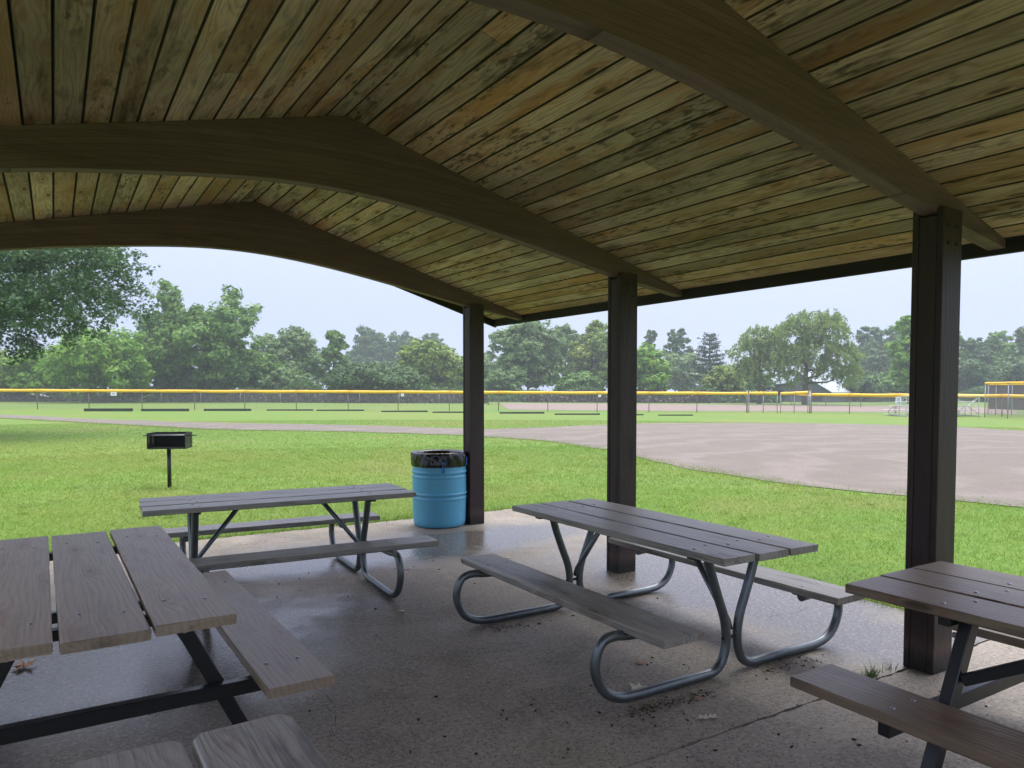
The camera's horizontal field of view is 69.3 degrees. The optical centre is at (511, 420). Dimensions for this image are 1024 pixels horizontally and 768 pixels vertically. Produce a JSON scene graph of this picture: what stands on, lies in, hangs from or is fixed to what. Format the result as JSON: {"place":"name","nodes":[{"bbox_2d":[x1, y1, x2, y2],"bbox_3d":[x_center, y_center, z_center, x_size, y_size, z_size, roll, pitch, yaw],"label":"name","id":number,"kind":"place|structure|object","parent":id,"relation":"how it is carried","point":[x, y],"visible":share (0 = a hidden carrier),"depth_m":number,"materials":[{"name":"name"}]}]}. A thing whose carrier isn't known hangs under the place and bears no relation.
{"place":"outdoors","nodes":[
{"label":"outdoors","id":0,"kind":"place"},
{"bbox_2d":[0,509,989,767],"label":"concrete floor","id":1,"kind":"structure","parent":0,"point":[396,675],"depth_m":4.45,"materials":[{"name":"grey concrete"}]},
{"bbox_2d":[10,659,36,670],"bbox_3d":[-2.892,1.446,4.375,0.134,0.028,0.180,-1,2,-15],"label":"dry leaf","id":2,"kind":"object","parent":1,"relation":"on","point":[22,664],"visible":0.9,"depth_m":4.38,"materials":[{"name":"brown plant"}]},
{"bbox_2d":[0,525,334,745],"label":"picnic table","id":3,"kind":"object","parent":1,"relation":"on","point":[99,605],"visible":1,"depth_m":3.21,"materials":[{"name":"grey wood"}]},
{"bbox_2d":[71,714,330,767],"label":"picnic table","id":4,"kind":"object","parent":1,"relation":"on","point":[279,741],"visible":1,"depth_m":1.81,"materials":[{"name":"grey wood"}]},
{"bbox_2d":[139,483,438,597],"bbox_3d":[-1.924,1.007,6.228,2.140,0.769,2.061,-1,3,-28],"label":"picnic table","id":5,"kind":"object","parent":1,"relation":"on","point":[192,507],"visible":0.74,"depth_m":5.99,"materials":[{"name":"grey wood"}]},
{"bbox_2d":[325,694,366,766],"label":"floor crack","id":6,"kind":"object","parent":1,"relation":"on","point":[332,731],"visible":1,"depth_m":3.58,"materials":[{"name":"black concrete"}]},
{"bbox_2d":[411,449,467,528],"bbox_3d":[-0.882,0.826,9.046,0.703,0.899,0.702,0,2,-12],"label":"trash barrel","id":7,"kind":"object","parent":1,"relation":"on","point":[439,484],"visible":0.99,"depth_m":8.77,"materials":[{"name":"blue metal"}]},
{"bbox_2d":[0,0,1023,674],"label":"picnic shelter","id":8,"kind":"object","parent":1,"relation":"on","point":[478,164],"visible":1,"depth_m":4.42,"materials":[{"name":"brown wood"}]},
{"bbox_2d":[276,560,987,767],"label":"seed pods","id":9,"kind":"object","parent":1,"relation":"on","point":[535,710],"visible":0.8,"depth_m":3.73,"materials":[{"name":"brown plant"}]},
{"bbox_2d":[629,682,645,689],"bbox_3d":[0.709,1.462,4.078,0.127,0.026,0.105,-1,2,-13],"label":"dry leaf","id":10,"kind":"object","parent":1,"relation":"on","point":[637,686],"visible":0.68,"depth_m":4.08,"materials":[{"name":"beige plant"}]},
{"bbox_2d":[480,619,825,720],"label":"leaf crumbs","id":11,"kind":"object","parent":1,"relation":"on","point":[672,702],"visible":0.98,"depth_m":3.93,"materials":[{"name":"plant"}]},
{"bbox_2d":[453,499,864,702],"bbox_3d":[0.880,1.060,4.949,2.061,0.770,2.139,-1,3,-32],"label":"picnic table","id":12,"kind":"object","parent":1,"relation":"on","point":[708,550],"visible":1,"depth_m":4.51,"materials":[{"name":"grey wood"}]},
{"bbox_2d":[697,713,709,718],"bbox_3d":[0.959,1.478,3.709,0.065,0.027,0.073,-1,2,-14],"label":"dry leaf","id":13,"kind":"object","parent":1,"relation":"on","point":[704,716],"visible":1,"depth_m":3.71,"materials":[{"name":"beige plant"}]},
{"bbox_2d":[858,659,882,677],"bbox_3d":[2.080,1.431,4.294,0.134,0.092,0.192,1,3,25],"label":"weed tuft","id":14,"kind":"object","parent":1,"relation":"on","point":[872,674],"visible":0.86,"depth_m":4.26,"materials":[{"name":"green plant"}]},
{"bbox_2d":[882,659,898,670],"bbox_3d":[2.228,1.433,4.369,0.106,0.082,0.100,1,3,30],"label":"weed tuft","id":15,"kind":"object","parent":1,"relation":"on","point":[889,667],"visible":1,"depth_m":4.37,"materials":[{"name":"green plant"}]},
{"bbox_2d":[0,392,1023,609],"bbox_3d":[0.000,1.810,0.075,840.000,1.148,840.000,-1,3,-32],"label":"lawn","id":16,"kind":"structure","parent":0,"point":[197,414],"depth_m":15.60,"materials":[{"name":"green plant"}]},
{"bbox_2d":[0,388,29,401],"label":"undergrowth","id":17,"kind":"object","parent":16,"relation":"on","point":[12,397],"visible":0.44,"depth_m":91.77,"materials":[{"name":"green plant"}]},
{"bbox_2d":[0,348,30,400],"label":"maple tree","id":18,"kind":"object","parent":16,"relation":"on","point":[2,368],"visible":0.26,"depth_m":90.99,"materials":[{"name":"green plant"}]},
{"bbox_2d":[0,344,73,398],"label":"maple tree","id":19,"kind":"object","parent":16,"relation":"on","point":[26,376],"visible":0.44,"depth_m":89.93,"materials":[{"name":"green plant"}]},
{"bbox_2d":[29,394,89,401],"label":"undergrowth","id":20,"kind":"object","parent":16,"relation":"on","point":[61,399],"visible":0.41,"depth_m":91.57,"materials":[{"name":"green plant"}]},
{"bbox_2d":[43,345,100,394],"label":"maple tree","id":21,"kind":"object","parent":16,"relation":"on","point":[78,383],"visible":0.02,"depth_m":109.93,"materials":[{"name":"green plant"}]},
{"bbox_2d":[0,247,161,369],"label":"oak tree","id":22,"kind":"object","parent":16,"relation":"on","point":[78,276],"visible":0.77,"depth_m":26.30,"materials":[{"name":"green plant"}]},
{"bbox_2d":[33,326,157,401],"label":"maple tree","id":23,"kind":"object","parent":16,"relation":"on","point":[104,359],"visible":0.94,"depth_m":85.14,"materials":[{"name":"green plant"}]},
{"bbox_2d":[84,408,132,410],"bbox_3d":[-29.783,-0.763,54.693,3.385,0.240,0.160,0,2,-7],"label":"parking timber","id":24,"kind":"object","parent":16,"relation":"on","point":[108,409],"visible":1,"depth_m":54.62,"materials":[{"name":"grey wood"}]},
{"bbox_2d":[124,325,170,386],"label":"maple tree","id":25,"kind":"object","parent":16,"relation":"on","point":[155,379],"visible":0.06,"depth_m":98.11,"materials":[{"name":"green plant"}]},
{"bbox_2d":[141,409,188,410],"bbox_3d":[-25.964,-0.764,55.466,3.420,0.210,0.160,0,2,-7],"label":"parking timber","id":26,"kind":"object","parent":16,"relation":"on","point":[164,409],"visible":0.66,"depth_m":55.39,"materials":[{"name":"grey wood"}]},
{"bbox_2d":[142,432,196,487],"bbox_3d":[-5.870,0.705,12.726,0.896,0.995,0.406,0,2,-8],"label":"park grill","id":27,"kind":"object","parent":16,"relation":"on","point":[168,441],"visible":0.98,"depth_m":12.78,"materials":[{"name":"black paint"}]},
{"bbox_2d":[157,364,239,400],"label":"shrub","id":28,"kind":"object","parent":16,"relation":"on","point":[181,381],"visible":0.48,"depth_m":93.93,"materials":[{"name":"green plant"}]},
{"bbox_2d":[133,278,267,389],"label":"ash tree","id":29,"kind":"object","parent":16,"relation":"on","point":[218,334],"visible":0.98,"depth_m":92.02,"materials":[{"name":"green plant"}]},
{"bbox_2d":[204,409,250,410],"bbox_3d":[-21.802,-0.792,56.797,3.479,0.190,0.160,0,2,-7],"label":"parking timber","id":30,"kind":"object","parent":16,"relation":"on","point":[227,409],"visible":0.68,"depth_m":56.72,"materials":[{"name":"grey wood"}]},
{"bbox_2d":[2,392,462,402],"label":"fence","id":31,"kind":"object","parent":16,"relation":"on","point":[175,396],"visible":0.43,"depth_m":89.96,"materials":[{"name":"metal"}]},
{"bbox_2d":[236,349,283,387],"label":"locust tree","id":32,"kind":"object","parent":16,"relation":"on","point":[264,369],"visible":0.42,"depth_m":102.16,"materials":[{"name":"green plant"}]},
{"bbox_2d":[248,367,316,389],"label":"shrub","id":33,"kind":"object","parent":16,"relation":"on","point":[283,377],"visible":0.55,"depth_m":101.16,"materials":[{"name":"green plant"}]},
{"bbox_2d":[83,381,487,402],"bbox_3d":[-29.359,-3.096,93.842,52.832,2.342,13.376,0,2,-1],"label":"undergrowth","id":34,"kind":"object","parent":16,"relation":"on","point":[285,398],"visible":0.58,"depth_m":91.59,"materials":[{"name":"green plant"}]},
{"bbox_2d":[249,325,324,386],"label":"locust tree","id":35,"kind":"object","parent":16,"relation":"on","point":[300,347],"visible":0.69,"depth_m":109.99,"materials":[{"name":"green plant"}]},
{"bbox_2d":[266,409,312,410],"bbox_3d":[-17.440,-0.802,58.194,3.555,0.130,0.160,0,2,-7],"label":"parking timber","id":36,"kind":"object","parent":16,"relation":"on","point":[289,409],"visible":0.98,"depth_m":58.11,"materials":[{"name":"wood"}]},
{"bbox_2d":[312,329,350,379],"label":"locust tree","id":37,"kind":"object","parent":16,"relation":"on","point":[331,352],"visible":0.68,"depth_m":114.95,"materials":[{"name":"green plant"}]},
{"bbox_2d":[316,409,363,410],"bbox_3d":[-13.475,-0.784,58.141,3.635,0.130,0.160,0,2,-7],"label":"parking timber","id":38,"kind":"object","parent":16,"relation":"on","point":[342,410],"visible":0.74,"depth_m":58.09,"materials":[{"name":"grey wood"}]},
{"bbox_2d":[345,324,396,366],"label":"hazy tree","id":39,"kind":"object","parent":16,"relation":"on","point":[370,347],"visible":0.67,"depth_m":212.46,"materials":[{"name":"green plant"}]},
{"bbox_2d":[315,359,429,397],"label":"sumac shrub","id":40,"kind":"object","parent":16,"relation":"on","point":[372,376],"visible":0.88,"depth_m":92.59,"materials":[{"name":"green plant"}]},
{"bbox_2d":[0,389,746,412],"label":"outfield fence","id":41,"kind":"object","parent":16,"relation":"on","point":[406,392],"visible":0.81,"depth_m":58.97,"materials":[{"name":"metal"}]},
{"bbox_2d":[378,330,422,366],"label":"hazy tree","id":42,"kind":"object","parent":16,"relation":"on","point":[402,339],"visible":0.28,"depth_m":215.86,"materials":[{"name":"green plant"}]},
{"bbox_2d":[381,410,427,411],"bbox_3d":[-8.130,-0.675,56.056,3.487,0.130,0.160,0,2,-7],"label":"parking timber","id":43,"kind":"object","parent":16,"relation":"on","point":[408,411],"visible":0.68,"depth_m":56.09,"materials":[{"name":"grey wood"}]},
{"bbox_2d":[393,337,462,388],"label":"maple tree","id":44,"kind":"object","parent":16,"relation":"on","point":[435,363],"visible":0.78,"depth_m":109.34,"materials":[{"name":"green plant"}]},
{"bbox_2d":[421,333,445,349],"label":"hazy tree","id":45,"kind":"object","parent":16,"relation":"on","point":[433,336],"visible":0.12,"depth_m":212.95,"materials":[{"name":"green plant"}]},
{"bbox_2d":[432,411,462,412],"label":"parking timber","id":46,"kind":"object","parent":16,"relation":"on","point":[449,412],"visible":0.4,"depth_m":54.39,"materials":[{"name":"wood"}]},
{"bbox_2d":[442,355,488,387],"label":"maple tree","id":47,"kind":"object","parent":16,"relation":"on","point":[460,383],"visible":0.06,"depth_m":117.67,"materials":[{"name":"green plant"}]},
{"bbox_2d":[484,352,496,384],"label":"hazy tree","id":48,"kind":"object","parent":16,"relation":"on","point":[489,364],"visible":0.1,"depth_m":167.12,"materials":[{"name":"green plant"}]},
{"bbox_2d":[484,367,530,395],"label":"shrub","id":49,"kind":"object","parent":16,"relation":"on","point":[509,380],"visible":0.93,"depth_m":109.90,"materials":[{"name":"green plant"}]},
{"bbox_2d":[500,412,543,413],"bbox_3d":[0.721,-0.532,53.358,3.236,0.140,0.160,0,2,-6],"label":"parking timber","id":50,"kind":"object","parent":16,"relation":"on","point":[521,412],"visible":1,"depth_m":53.28,"materials":[{"name":"grey wood"}]},
{"bbox_2d":[484,320,570,389],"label":"poplar tree","id":51,"kind":"object","parent":16,"relation":"on","point":[531,350],"visible":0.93,"depth_m":116.64,"materials":[{"name":"green leaf"},{"name":"bark"}]},
{"bbox_2d":[553,323,581,380],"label":"poplar tree","id":52,"kind":"object","parent":16,"relation":"on","point":[569,332],"visible":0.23,"depth_m":129.69,"materials":[{"name":"green plant"}]},
{"bbox_2d":[554,413,599,414],"bbox_3d":[4.520,-0.419,51.265,3.174,0.120,0.160,0,2,-6],"label":"parking timber","id":53,"kind":"object","parent":16,"relation":"on","point":[577,414],"visible":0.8,"depth_m":51.19,"materials":[{"name":"grey wood"}]},
{"bbox_2d":[552,370,603,390],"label":"shrub","id":54,"kind":"object","parent":16,"relation":"on","point":[573,379],"visible":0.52,"depth_m":108.51,"materials":[{"name":"green plant"}]},
{"bbox_2d":[563,319,607,390],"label":"poplar tree","id":55,"kind":"object","parent":16,"relation":"on","point":[592,344],"visible":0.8,"depth_m":121.38,"materials":[{"name":"green plant"}]},
{"bbox_2d":[487,384,782,402],"bbox_3d":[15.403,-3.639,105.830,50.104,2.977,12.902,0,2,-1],"label":"undergrowth","id":56,"kind":"object","parent":16,"relation":"on","point":[714,399],"visible":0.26,"depth_m":103.35,"materials":[{"name":"green plant"}]},
{"bbox_2d":[642,329,661,357],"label":"hazy tree","id":57,"kind":"object","parent":16,"relation":"on","point":[651,336],"visible":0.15,"depth_m":159.14,"materials":[{"name":"green plant"}]},
{"bbox_2d":[637,342,672,391],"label":"maple tree","id":58,"kind":"object","parent":16,"relation":"on","point":[653,373],"visible":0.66,"depth_m":103.29,"materials":[{"name":"green plant"}]},
{"bbox_2d":[658,414,692,415],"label":"parking timber","id":59,"kind":"object","parent":16,"relation":"on","point":[676,415],"visible":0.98,"depth_m":50.34,"materials":[{"name":"wood"}]},
{"bbox_2d":[662,328,692,391],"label":"hazy tree","id":60,"kind":"object","parent":16,"relation":"on","point":[676,343],"visible":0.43,"depth_m":158.46,"materials":[{"name":"green plant"}]},
{"bbox_2d":[661,352,707,391],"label":"hazy tree","id":61,"kind":"object","parent":16,"relation":"on","point":[678,381],"visible":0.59,"depth_m":147.25,"materials":[{"name":"green plant"}]},
{"bbox_2d":[683,332,726,391],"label":"pine tree","id":62,"kind":"object","parent":16,"relation":"on","point":[708,361],"visible":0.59,"depth_m":111.37,"materials":[{"name":"green plant"}]},
{"bbox_2d":[701,363,747,391],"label":"shrub","id":63,"kind":"object","parent":16,"relation":"on","point":[722,377],"visible":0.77,"depth_m":106.33,"materials":[{"name":"green plant"}]},
{"bbox_2d":[746,390,747,412],"bbox_3d":[18.446,-1.431,58.141,0.120,1.845,0.114,-1,3,-32],"label":"gate post","id":64,"kind":"object","parent":16,"relation":"on","point":[747,400],"visible":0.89,"depth_m":58.11,"materials":[{"name":"grey metal"}]},
{"bbox_2d":[724,324,790,403],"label":"willow tree","id":65,"kind":"object","parent":16,"relation":"on","point":[752,364],"visible":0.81,"depth_m":94.88,"materials":[{"name":"green plant"}]},
{"bbox_2d":[743,370,780,391],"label":"shrub","id":66,"kind":"object","parent":16,"relation":"on","point":[764,388],"visible":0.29,"depth_m":115.88,"materials":[{"name":"green plant"}]},
{"bbox_2d":[748,392,777,412],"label":"fence gate","id":67,"kind":"structure","parent":16,"relation":"on","point":[763,394],"depth_m":57.73,"materials":[{"name":"metal"}]},
{"bbox_2d":[780,391,808,412],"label":"fence gate","id":68,"kind":"structure","parent":16,"relation":"on","point":[802,407],"depth_m":57.42,"materials":[{"name":"metal"}]},
{"bbox_2d":[809,391,810,412],"bbox_3d":[23.123,-1.385,57.492,0.120,1.845,0.114,-1,3,-32],"label":"gate post","id":69,"kind":"object","parent":16,"relation":"on","point":[809,401],"visible":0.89,"depth_m":57.46,"materials":[{"name":"grey metal"}]},
{"bbox_2d":[771,369,851,401],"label":"barn","id":70,"kind":"structure","parent":16,"relation":"on","point":[831,387],"depth_m":113.90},
{"bbox_2d":[813,392,821,400],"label":"doorway","id":71,"kind":"structure","parent":70,"relation":"in","point":[816,398],"depth_m":112.02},
{"bbox_2d":[769,307,866,404],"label":"willow tree","id":72,"kind":"object","parent":16,"relation":"on","point":[807,333],"visible":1,"depth_m":90.78,"materials":[{"name":"green plant"}]},
{"bbox_2d":[793,395,908,407],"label":"fence","id":73,"kind":"object","parent":16,"relation":"on","point":[844,402],"visible":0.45,"depth_m":82.32,"materials":[{"name":"metal"}]},
{"bbox_2d":[842,376,887,401],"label":"shrub","id":74,"kind":"object","parent":16,"relation":"on","point":[868,386],"visible":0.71,"depth_m":115.47,"materials":[{"name":"green plant"}]},
{"bbox_2d":[844,326,894,379],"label":"hazy tree","id":75,"kind":"object","parent":16,"relation":"on","point":[867,341],"visible":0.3,"depth_m":162.95,"materials":[{"name":"green plant"}]},
{"bbox_2d":[851,347,890,378],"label":"hazy tree","id":76,"kind":"object","parent":16,"relation":"on","point":[875,362],"visible":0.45,"depth_m":147.85,"materials":[{"name":"green plant"}]},
{"bbox_2d":[865,368,907,393],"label":"shrub","id":77,"kind":"object","parent":16,"relation":"on","point":[893,386],"visible":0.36,"depth_m":120.82,"materials":[{"name":"green plant"}]},
{"bbox_2d":[883,325,908,375],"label":"hazy tree","id":78,"kind":"object","parent":16,"relation":"on","point":[893,336],"visible":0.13,"depth_m":167.23,"materials":[{"name":"green plant"}]},
{"bbox_2d":[883,315,910,403],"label":"tree","id":79,"kind":"object","parent":16,"relation":"on","point":[899,351],"visible":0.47,"depth_m":103.14,"materials":[{"name":"green plant"}]},
{"bbox_2d":[811,393,1023,415],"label":"outfield fence","id":80,"kind":"object","parent":16,"relation":"on","point":[963,396],"visible":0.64,"depth_m":54.80,"materials":[{"name":"metal"}]},
{"bbox_2d":[895,397,900,404],"bbox_3d":[28.257,-1.434,54.185,0.400,0.580,0.016,0,2,0],"label":"sign","id":81,"kind":"object","parent":80,"relation":"attached to","point":[898,398],"visible":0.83,"depth_m":54.18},
{"bbox_2d":[848,385,1012,401],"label":"undergrowth","id":82,"kind":"object","parent":16,"relation":"on","point":[978,390],"visible":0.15,"depth_m":119.37,"materials":[{"name":"green plant"}]},
{"bbox_2d":[884,396,979,416],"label":"bleachers","id":83,"kind":"object","parent":16,"relation":"on","point":[906,410],"visible":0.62,"depth_m":51.01,"materials":[{"name":"metal"}]},
{"bbox_2d":[959,331,975,362],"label":"hazy tree","id":84,"kind":"object","parent":16,"relation":"on","point":[963,354],"visible":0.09,"depth_m":147.58,"materials":[{"name":"green plant"}]},
{"bbox_2d":[960,337,994,364],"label":"hazy tree","id":85,"kind":"object","parent":16,"relation":"on","point":[973,346],"visible":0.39,"depth_m":147.36,"materials":[{"name":"green plant"}]},
{"bbox_2d":[958,357,998,392],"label":"understory tree","id":86,"kind":"object","parent":16,"relation":"on","point":[969,370],"visible":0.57,"depth_m":124.04,"materials":[{"name":"green plant"}]},
{"bbox_2d":[969,355,1023,386],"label":"understory tree","id":87,"kind":"object","parent":16,"relation":"on","point":[1010,371],"visible":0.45,"depth_m":124.09,"materials":[{"name":"green plant"}]},
{"bbox_2d":[983,330,1018,367],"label":"hazy tree","id":88,"kind":"object","parent":16,"relation":"on","point":[995,344],"visible":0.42,"depth_m":147.89,"materials":[{"name":"green plant"}]},
{"bbox_2d":[984,382,1023,418],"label":"backstop","id":89,"kind":"object","parent":16,"relation":"on","point":[1008,383],"visible":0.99,"depth_m":47.86,"materials":[{"name":"metal"}]},
{"bbox_2d":[987,384,1023,414],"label":"backstop","id":90,"kind":"object","parent":16,"relation":"on","point":[1020,388],"visible":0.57,"depth_m":54.55,"materials":[{"name":"metal"}]},
{"bbox_2d":[1002,326,1023,359],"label":"hazy tree","id":91,"kind":"object","parent":16,"relation":"on","point":[1019,340],"visible":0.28,"depth_m":148.61,"materials":[{"name":"green plant"}]},
{"bbox_2d":[0,415,1023,506],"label":"gravel track","id":92,"kind":"structure","parent":0,"point":[874,457],"depth_m":21.52,"materials":[{"name":"grey gravel"}]},
{"bbox_2d":[0,247,1023,391],"label":"sky","id":93,"kind":"structure","parent":0,"point":[318,300],"materials":[{"name":"white"}]},
{"bbox_2d":[499,403,1015,413],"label":"infield dirt","id":94,"kind":"structure","parent":0,"point":[653,407],"depth_m":72.41,"materials":[{"name":"brown soil"}]},
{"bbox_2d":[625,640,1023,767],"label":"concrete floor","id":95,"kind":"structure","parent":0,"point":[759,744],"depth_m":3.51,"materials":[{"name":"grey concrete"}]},
{"bbox_2d":[790,561,1023,767],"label":"picnic table","id":96,"kind":"object","parent":95,"relation":"on","point":[968,604],"visible":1,"depth_m":3.00,"materials":[{"name":"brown wood"}]}
]}

